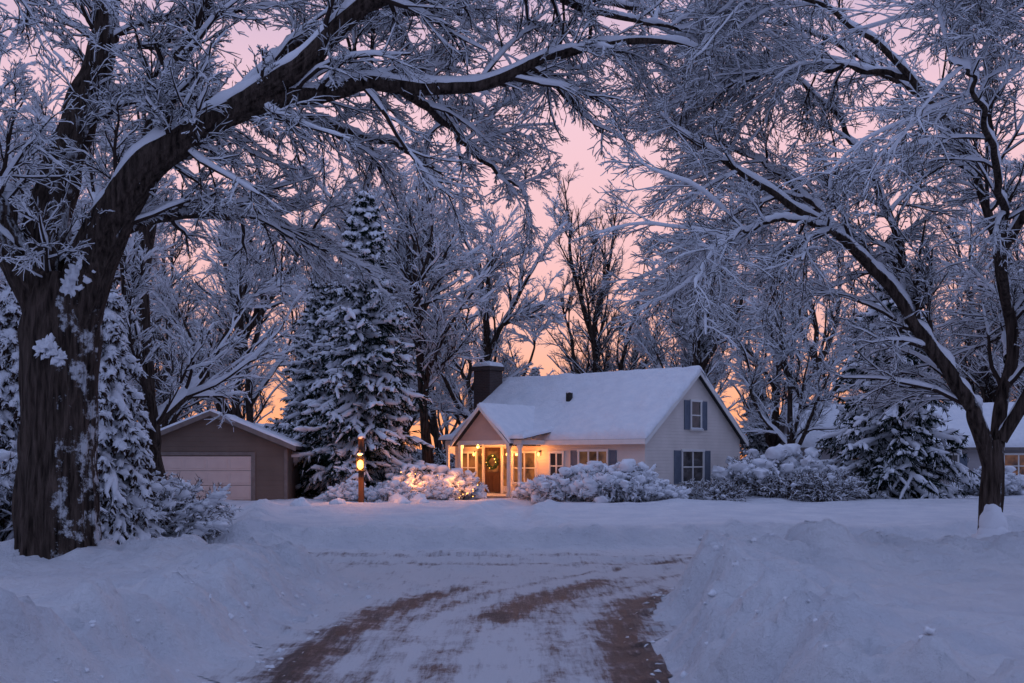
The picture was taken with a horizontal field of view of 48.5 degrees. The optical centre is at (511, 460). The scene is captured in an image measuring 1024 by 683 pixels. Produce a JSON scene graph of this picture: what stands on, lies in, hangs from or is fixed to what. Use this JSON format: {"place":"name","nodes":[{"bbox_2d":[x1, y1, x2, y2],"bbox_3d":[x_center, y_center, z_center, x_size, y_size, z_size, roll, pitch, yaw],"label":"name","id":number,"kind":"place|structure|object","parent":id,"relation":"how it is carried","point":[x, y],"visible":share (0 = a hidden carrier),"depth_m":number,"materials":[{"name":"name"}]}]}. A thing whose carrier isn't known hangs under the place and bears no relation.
{"place":"outdoors","nodes":[
{"label":"outdoors","id":0,"kind":"place"},
{"bbox_2d":[197,547,697,682],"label":"snowy road","id":1,"kind":"structure","parent":0,"point":[514,615],"depth_m":11.91,"materials":[{"name":"white snow"}]},
{"bbox_2d":[460,413,502,440],"bbox_3d":[-1.143,-1.488,47.014,2.800,1.325,0.062,0,0,40],"label":"porch gable face","id":2,"kind":"object","parent":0,"point":[481,428],"visible":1,"depth_m":47.07},
{"bbox_2d":[445,445,522,496],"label":"porch posts","id":3,"kind":"object","parent":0,"point":[461,447],"visible":0.6,"depth_m":46.13,"materials":[{"name":"white wood"}]},
{"bbox_2d":[445,440,543,444],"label":"porch beam","id":4,"kind":"structure","parent":3,"relation":"on","point":[516,442],"depth_m":46.59,"materials":[{"name":"white wood"}]},
{"bbox_2d":[473,361,503,366],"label":"chimney snow","id":5,"kind":"structure","parent":0,"point":[490,363],"depth_m":52.63,"materials":[{"name":"white snow"}]},
{"bbox_2d":[0,493,1023,682],"bbox_3d":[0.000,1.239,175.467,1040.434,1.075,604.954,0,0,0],"label":"snowy ground","id":6,"kind":"structure","parent":0,"point":[904,579],"depth_m":11.90,"materials":[{"name":"white snow"}]},
{"bbox_2d":[0,286,21,540],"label":"weeping cedar tree","id":7,"kind":"object","parent":6,"relation":"on","point":[10,312],"visible":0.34,"depth_m":22.06,"materials":[{"name":"green plant"}]},
{"bbox_2d":[0,449,107,541],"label":"snowy shrub","id":8,"kind":"object","parent":6,"relation":"on","point":[7,476],"visible":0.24,"depth_m":20.46,"materials":[{"name":"white plant"}]},
{"bbox_2d":[0,113,141,379],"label":"bare tree","id":9,"kind":"object","parent":6,"relation":"on","point":[3,281],"depth_m":44.35,"materials":[{"name":"white plant"}]},
{"bbox_2d":[0,4,144,223],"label":"bare tree","id":10,"kind":"object","parent":6,"relation":"on","point":[20,67],"visible":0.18,"depth_m":29.66,"materials":[{"name":"white plant"}]},
{"bbox_2d":[15,147,199,298],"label":"bare tree","id":11,"kind":"object","parent":6,"relation":"on","point":[172,177],"visible":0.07,"depth_m":38.00,"materials":[{"name":"white plant"}]},
{"bbox_2d":[97,289,165,544],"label":"weeping cedar tree","id":12,"kind":"object","parent":6,"relation":"on","point":[125,443],"visible":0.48,"depth_m":21.47,"materials":[{"name":"green plant"}]},
{"bbox_2d":[0,0,314,480],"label":"bare tree","id":13,"kind":"object","parent":6,"relation":"on","point":[134,272],"visible":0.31,"depth_m":27.45,"materials":[{"name":"white plant"}]},
{"bbox_2d":[100,470,243,544],"bbox_3d":[-7.551,0.978,22.998,4.071,1.714,3.535,0,0,31],"label":"snowy shrub","id":14,"kind":"object","parent":6,"relation":"on","point":[177,505],"visible":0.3,"depth_m":22.55,"materials":[{"name":"white plant"}]},
{"bbox_2d":[160,409,307,500],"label":"detached garage","id":15,"kind":"structure","parent":6,"relation":"on","point":[247,460],"depth_m":42.04,"materials":[{"name":"brown wood"}]},
{"bbox_2d":[162,456,250,500],"bbox_3d":[-11.297,0.927,41.957,3.300,2.145,0.045,0,0,-6],"label":"overhead door","id":16,"kind":"structure","parent":15,"relation":"in","point":[225,470],"depth_m":41.97,"materials":[{"name":"paint"}]},
{"bbox_2d":[135,140,340,416],"bbox_3d":[-11.809,-5.930,50.463,9.612,16.107,6.593,0,0,-19],"label":"bare tree","id":17,"kind":"object","parent":6,"relation":"on","point":[169,306],"visible":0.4,"depth_m":50.29,"materials":[{"name":"white plant"}]},
{"bbox_2d":[264,271,345,495],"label":"spruce tree","id":18,"kind":"object","parent":6,"relation":"on","point":[306,373],"visible":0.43,"depth_m":48.41,"materials":[{"name":"green plant"}]},
{"bbox_2d":[322,480,370,501],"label":"snowy shrub","id":19,"kind":"object","parent":6,"relation":"on","point":[347,490],"visible":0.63,"depth_m":40.91,"materials":[{"name":"white snow"}]},
{"bbox_2d":[289,493,428,505],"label":"snow mounds","id":20,"kind":"object","parent":6,"relation":"on","point":[393,498],"visible":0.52,"depth_m":37.34,"materials":[{"name":"white snow"}]},
{"bbox_2d":[355,433,365,501],"bbox_3d":[-5.100,0.415,38.361,0.340,2.666,0.563,0,0,0],"label":"lamp post","id":21,"kind":"object","parent":6,"relation":"on","point":[360,458],"visible":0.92,"depth_m":38.41,"materials":[{"name":"brown wood"}]},
{"bbox_2d":[283,190,440,499],"bbox_3d":[-5.886,-3.911,45.461,6.424,13.828,6.275,0,0,-41],"label":"spruce tree","id":22,"kind":"object","parent":6,"relation":"on","point":[356,403],"visible":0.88,"depth_m":44.73,"materials":[{"name":"green plant"}]},
{"bbox_2d":[298,197,428,343],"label":"bare tree","id":23,"kind":"object","parent":6,"relation":"on","point":[337,237],"visible":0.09,"depth_m":53.98,"materials":[{"name":"white plant"}]},
{"bbox_2d":[273,125,463,380],"bbox_3d":[-7.519,-7.456,59.820,11.534,19.328,7.912,0,0,25],"label":"bare tree","id":24,"kind":"object","parent":6,"relation":"on","point":[369,184],"visible":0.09,"depth_m":58.45,"materials":[{"name":"white plant"}]},
{"bbox_2d":[364,480,417,501],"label":"snowy shrub","id":25,"kind":"object","parent":6,"relation":"on","point":[379,492],"visible":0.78,"depth_m":40.47,"materials":[{"name":"white snow"}]},
{"bbox_2d":[365,458,424,481],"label":"snowy shrub","id":26,"kind":"object","parent":6,"relation":"on","point":[399,469],"visible":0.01,"depth_m":45.99,"materials":[{"name":"white snow"}]},
{"bbox_2d":[286,140,522,463],"bbox_3d":[-4.375,-6.349,51.923,11.332,17.049,7.436,0,0,23],"label":"bare tree","id":27,"kind":"object","parent":6,"relation":"on","point":[419,227],"visible":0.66,"depth_m":50.82,"materials":[{"name":"white plant"}]},
{"bbox_2d":[0,0,823,559],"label":"oak tree","id":28,"kind":"object","parent":6,"relation":"on","point":[58,278],"visible":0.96,"depth_m":15.82,"materials":[{"name":"brown plant"}]},
{"bbox_2d":[382,462,462,494],"bbox_3d":[-3.672,0.964,44.239,3.088,1.764,4.362,0,0,-36],"label":"snowy shrub","id":29,"kind":"object","parent":6,"relation":"on","point":[412,479],"visible":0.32,"depth_m":43.39,"materials":[{"name":"white snow"}]},
{"bbox_2d":[400,443,454,469],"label":"understory thicket","id":30,"kind":"object","parent":6,"relation":"on","point":[440,460],"depth_m":71.92,"materials":[{"name":"brown plant"}]},
{"bbox_2d":[412,479,459,499],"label":"snowy shrub","id":31,"kind":"object","parent":6,"relation":"on","point":[433,489],"visible":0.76,"depth_m":41.98,"materials":[{"name":"white snow"}]},
{"bbox_2d":[419,468,488,499],"bbox_3d":[-2.402,1.048,44.318,2.647,1.512,3.739,0,0,33],"label":"snowy shrub","id":32,"kind":"object","parent":6,"relation":"on","point":[469,481],"visible":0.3,"depth_m":43.85,"materials":[{"name":"white snow"}]},
{"bbox_2d":[396,175,575,431],"bbox_3d":[-1.210,-6.343,56.910,10.225,16.964,8.643,0,0,-13],"label":"bare tree","id":33,"kind":"object","parent":6,"relation":"on","point":[527,308],"visible":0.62,"depth_m":55.76,"materials":[{"name":"white plant"}]},
{"bbox_2d":[472,366,504,409],"bbox_3d":[-1.116,-1.300,53.035,1.140,6.600,1.040,0,0,40],"label":"chimney","id":34,"kind":"object","parent":6,"relation":"on","point":[487,381],"visible":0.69,"depth_m":52.68,"materials":[{"name":"brick"}]},
{"bbox_2d":[487,496,516,497],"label":"porch floor","id":35,"kind":"structure","parent":6,"relation":"on","point":[499,497],"depth_m":46.46,"materials":[{"name":"wood"}]},
{"bbox_2d":[439,410,550,446],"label":"porch roof","id":36,"kind":"structure","parent":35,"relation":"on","point":[467,428],"depth_m":47.39,"materials":[{"name":"wood"}]},
{"bbox_2d":[438,433,454,439],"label":"snow","id":37,"kind":"structure","parent":36,"relation":"on","point":[447,437],"depth_m":48.13,"materials":[{"name":"white snow"}]},
{"bbox_2d":[450,406,508,447],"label":"porch rake boards","id":38,"kind":"object","parent":36,"relation":"attached to","point":[488,420],"visible":1,"depth_m":46.73,"materials":[{"name":"white wood"}]},
{"bbox_2d":[450,402,525,442],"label":"porch snow","id":39,"kind":"structure","parent":36,"relation":"on","point":[462,425],"depth_m":47.39,"materials":[{"name":"white snow"}]},
{"bbox_2d":[477,403,535,442],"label":"porch snow","id":40,"kind":"structure","parent":36,"relation":"on","point":[506,420],"depth_m":47.10,"materials":[{"name":"white snow"}]},
{"bbox_2d":[508,426,553,438],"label":"snow","id":41,"kind":"structure","parent":36,"relation":"on","point":[526,433],"depth_m":45.93,"materials":[{"name":"white snow"}]},
{"bbox_2d":[0,532,1010,682],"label":"snow clods","id":42,"kind":"object","parent":6,"relation":"on","point":[928,630],"visible":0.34,"depth_m":9.89,"materials":[{"name":"white snow"}]},
{"bbox_2d":[2,178,1023,453],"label":"distant woods","id":43,"kind":"object","parent":6,"relation":"on","point":[984,386],"visible":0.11,"depth_m":68.31,"materials":[{"name":"brown plant"}]},
{"bbox_2d":[511,474,549,499],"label":"snowy shrub","id":44,"kind":"object","parent":6,"relation":"on","point":[521,491],"visible":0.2,"depth_m":42.96,"materials":[{"name":"white snow"}]},
{"bbox_2d":[525,464,604,502],"bbox_3d":[2.549,0.992,41.767,4.154,1.680,2.941,0,0,0],"label":"snowy shrub","id":45,"kind":"object","parent":6,"relation":"on","point":[554,486],"visible":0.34,"depth_m":41.07,"materials":[{"name":"white snow"}]},
{"bbox_2d":[564,461,607,501],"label":"snowy shrub","id":46,"kind":"object","parent":6,"relation":"on","point":[572,498],"visible":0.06,"depth_m":42.09,"materials":[{"name":"white snow"}]},
{"bbox_2d":[455,378,739,491],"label":"walls","id":47,"kind":"structure","parent":6,"relation":"on","point":[718,438],"depth_m":46.58,"materials":[{"name":"beige"}]},
{"bbox_2d":[458,451,477,483],"bbox_3d":[-1.946,0.315,49.868,1.140,1.430,0.120,0,0,40],"label":"porch window","id":48,"kind":"structure","parent":47,"relation":"attached to","point":[469,461],"depth_m":49.81,"materials":[{"name":"yellow glass"}]},
{"bbox_2d":[478,446,506,493],"bbox_3d":[-0.829,0.365,48.943,1.800,2.170,0.100,0,0,40],"label":"front door","id":49,"kind":"structure","parent":47,"relation":"attached to","point":[494,480],"depth_m":48.92,"materials":[{"name":"brown wood"}]},
{"bbox_2d":[485,454,498,469],"bbox_3d":[-0.868,0.068,48.898,0.751,0.683,0.227,0,0,40],"label":"door wreath","id":50,"kind":"object","parent":49,"relation":"attached to","point":[495,458],"depth_m":48.82,"materials":[{"name":"green plant"}]},
{"bbox_2d":[511,451,536,484],"bbox_3d":[0.505,0.315,47.811,1.390,1.430,0.120,0,0,40],"label":"porch window","id":51,"kind":"structure","parent":47,"relation":"attached to","point":[529,465],"depth_m":47.80,"materials":[{"name":"yellow glass"}]},
{"bbox_2d":[548,451,564,475],"bbox_3d":[1.807,0.225,46.718,0.860,1.210,0.120,0,0,40],"label":"front window","id":52,"kind":"structure","parent":47,"relation":"attached to","point":[555,461],"depth_m":46.74,"materials":[{"name":"white paint"}]},
{"bbox_2d":[577,449,608,465],"bbox_3d":[3.225,0.165,45.529,1.590,1.230,0.120,0,0,40],"label":"front window","id":53,"kind":"structure","parent":47,"relation":"attached to","point":[584,456],"depth_m":45.58,"materials":[{"name":"white paint"}]},
{"bbox_2d":[570,450,616,466],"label":"front window shutters","id":54,"kind":"object","parent":53,"relation":"attached to","point":[612,457],"visible":0.48,"depth_m":45.01,"materials":[{"name":"wood"}]},
{"bbox_2d":[588,375,745,443],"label":"roof","id":55,"kind":"structure","parent":47,"relation":"on","point":[721,409],"depth_m":48.30,"materials":[{"name":"wood"}]},
{"bbox_2d":[451,366,701,439],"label":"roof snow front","id":56,"kind":"structure","parent":55,"relation":"on","point":[635,404],"depth_m":47.23,"materials":[{"name":"white snow"}]},
{"bbox_2d":[566,392,572,401],"bbox_3d":[2.454,-2.600,48.734,0.220,0.600,0.220,0,0,40],"label":"roof vent","id":57,"kind":"object","parent":56,"relation":"on","point":[569,396],"visible":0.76,"depth_m":48.66,"materials":[{"name":"black metal"}]},
{"bbox_2d":[479,371,748,445],"bbox_3d":[3.712,-2.167,50.068,10.511,3.116,8.140,0,0,40],"label":"rake and fascia boards","id":58,"kind":"object","parent":55,"relation":"attached to","point":[600,442],"visible":0.81,"depth_m":45.70,"materials":[{"name":"white paint"}]},
{"bbox_2d":[504,365,748,440],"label":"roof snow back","id":59,"kind":"structure","parent":55,"relation":"on","point":[684,367],"depth_m":48.00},
{"bbox_2d":[674,450,710,483],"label":"gable lower window shutters","id":60,"kind":"object","parent":47,"relation":"attached to","point":[677,466],"visible":0.91,"depth_m":45.91,"materials":[{"name":"blue wood"}]},
{"bbox_2d":[681,449,705,484],"bbox_3d":[7.436,0.265,46.643,0.120,1.430,1.840,0,0,40],"label":"gable lower window","id":61,"kind":"structure","parent":47,"relation":"in","point":[692,464],"depth_m":46.63,"materials":[{"name":"glass"}]},
{"bbox_2d":[684,400,706,429],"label":"gable upper window shutters","id":62,"kind":"object","parent":47,"relation":"attached to","point":[687,415],"visible":1,"depth_m":46.45,"materials":[{"name":"blue wood"}]},
{"bbox_2d":[689,399,703,430],"bbox_3d":[7.596,-1.860,46.834,0.120,1.280,0.960,0,0,40],"label":"gable upper window","id":63,"kind":"structure","parent":47,"relation":"in","point":[695,413],"depth_m":46.85,"materials":[{"name":"white paint"}]},
{"bbox_2d":[536,148,684,373],"bbox_3d":[5.480,-7.479,61.825,9.644,19.207,6.257,0,0,0],"label":"bare tree","id":64,"kind":"object","parent":6,"relation":"on","point":[596,342],"visible":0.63,"depth_m":61.88,"materials":[{"name":"brown plant"}]},
{"bbox_2d":[568,459,666,502],"bbox_3d":[3.869,0.908,41.151,3.382,1.932,4.778,0,0,33],"label":"snowy shrub","id":65,"kind":"object","parent":6,"relation":"on","point":[625,480],"visible":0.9,"depth_m":39.85,"materials":[{"name":"white snow"}]},
{"bbox_2d":[635,478,690,501],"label":"snowy shrub","id":66,"kind":"object","parent":6,"relation":"on","point":[670,491],"visible":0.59,"depth_m":40.74,"materials":[{"name":"white snow"}]},
{"bbox_2d":[638,248,758,388],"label":"bare tree","id":67,"kind":"object","parent":6,"relation":"on","point":[678,325],"visible":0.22,"depth_m":59.96,"materials":[{"name":"brown plant"}]},
{"bbox_2d":[686,483,717,499],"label":"bare shrub","id":68,"kind":"object","parent":6,"relation":"on","point":[697,493],"visible":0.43,"depth_m":42.30,"materials":[{"name":"white plant"}]},
{"bbox_2d":[619,212,788,380],"bbox_3d":[9.745,-5.167,58.064,8.650,14.496,5.934,0,0,10],"label":"bare tree","id":69,"kind":"object","parent":6,"relation":"on","point":[695,344],"visible":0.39,"depth_m":58.11,"materials":[{"name":"brown plant"}]},
{"bbox_2d":[680,475,751,501],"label":"bare shrub","id":70,"kind":"object","parent":6,"relation":"on","point":[727,490],"visible":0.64,"depth_m":43.05,"materials":[{"name":"white plant"}]},
{"bbox_2d":[740,375,776,460],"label":"spruce tree","id":71,"kind":"object","parent":6,"relation":"on","point":[758,442],"visible":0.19,"depth_m":63.57,"materials":[{"name":"white plant"}]},
{"bbox_2d":[711,443,835,494],"bbox_3d":[10.841,0.657,46.272,6.647,2.689,4.705,0,0,-29],"label":"snowy shrub","id":72,"kind":"object","parent":6,"relation":"on","point":[779,460],"visible":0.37,"depth_m":44.74,"materials":[{"name":"white snow"}]},
{"bbox_2d":[745,471,824,501],"bbox_3d":[10.635,1.106,44.428,3.250,1.637,3.602,0,0,-25],"label":"bare shrub","id":73,"kind":"object","parent":6,"relation":"on","point":[783,489],"visible":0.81,"depth_m":43.43,"materials":[{"name":"white plant"}]},
{"bbox_2d":[724,242,857,444],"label":"bare tree","id":74,"kind":"object","parent":6,"relation":"on","point":[788,369],"visible":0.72,"depth_m":54.28,"materials":[{"name":"white plant"}]},
{"bbox_2d":[568,0,1023,538],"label":"maple tree","id":75,"kind":"object","parent":6,"relation":"on","point":[798,204],"visible":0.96,"depth_m":16.47,"materials":[{"name":"white plant"}]},
{"bbox_2d":[789,465,879,501],"bbox_3d":[12.346,1.066,44.184,3.546,1.786,3.930,0,0,33],"label":"bare shrub","id":76,"kind":"object","parent":6,"relation":"on","point":[827,494],"visible":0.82,"depth_m":43.28,"materials":[{"name":"white plant"}]},
{"bbox_2d":[805,464,864,495],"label":"snowy shrub","id":77,"kind":"object","parent":6,"relation":"on","point":[834,467],"visible":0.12,"depth_m":44.59,"materials":[{"name":"white snow"}]},
{"bbox_2d":[815,242,980,498],"bbox_3d":[15.489,-2.990,45.823,6.030,11.785,7.098,0,0,-26],"label":"spruce tree","id":78,"kind":"object","parent":6,"relation":"on","point":[893,460],"visible":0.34,"depth_m":44.95,"materials":[{"name":"green plant"}]},
{"bbox_2d":[781,420,1023,487],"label":"walls","id":79,"kind":"structure","parent":6,"relation":"on","point":[974,460],"depth_m":55.17,"materials":[{"name":"grey"}]},
{"bbox_2d":[776,412,1023,449],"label":"roof","id":80,"kind":"structure","parent":79,"relation":"on","point":[781,429],"depth_m":55.49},
{"bbox_2d":[783,402,1023,447],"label":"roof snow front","id":81,"kind":"structure","parent":80,"relation":"on","point":[958,419],"depth_m":56.92,"materials":[{"name":"white snow"}]},
{"bbox_2d":[933,453,958,471],"bbox_3d":[21.056,0.265,55.219,1.340,1.230,0.120,0,0,6],"label":"window","id":82,"kind":"structure","parent":79,"relation":"in","point":[956,457],"depth_m":55.21,"materials":[{"name":"white paint"}]},
{"bbox_2d":[930,454,966,472],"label":"window shutters","id":83,"kind":"object","parent":79,"relation":"attached to","point":[962,461],"depth_m":55.16,"materials":[{"name":"wood"}]},
{"bbox_2d":[1004,453,1023,474],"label":"window","id":84,"kind":"structure","parent":79,"relation":"in","point":[1016,460],"depth_m":54.91,"materials":[{"name":"white paint"}]},
{"bbox_2d":[943,154,1023,300],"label":"bare tree","id":85,"kind":"object","parent":6,"relation":"on","point":[976,206],"visible":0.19,"depth_m":38.66,"materials":[{"name":"white plant"}]},
{"bbox_2d":[948,466,1023,495],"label":"snowy shrub","id":86,"kind":"object","parent":6,"relation":"on","point":[1014,483],"visible":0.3,"depth_m":48.90,"materials":[{"name":"white snow"}]},
{"bbox_2d":[986,360,1021,374],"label":"bare tree","id":87,"kind":"object","parent":6,"relation":"on","point":[1002,365],"visible":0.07,"depth_m":27.37,"materials":[{"name":"white plant"}]},
{"bbox_2d":[0,0,1023,458],"label":"sky","id":88,"kind":"structure","parent":0,"point":[576,151],"materials":[{"name":"pink"}]},
{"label":"roof","id":89,"kind":"object","parent":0,"visible":0},
{"bbox_2d":[255,423,290,435],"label":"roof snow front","id":90,"kind":"structure","parent":89,"relation":"on","point":[260,424],"depth_m":74.67,"materials":[{"name":"white snow"}]}
]}

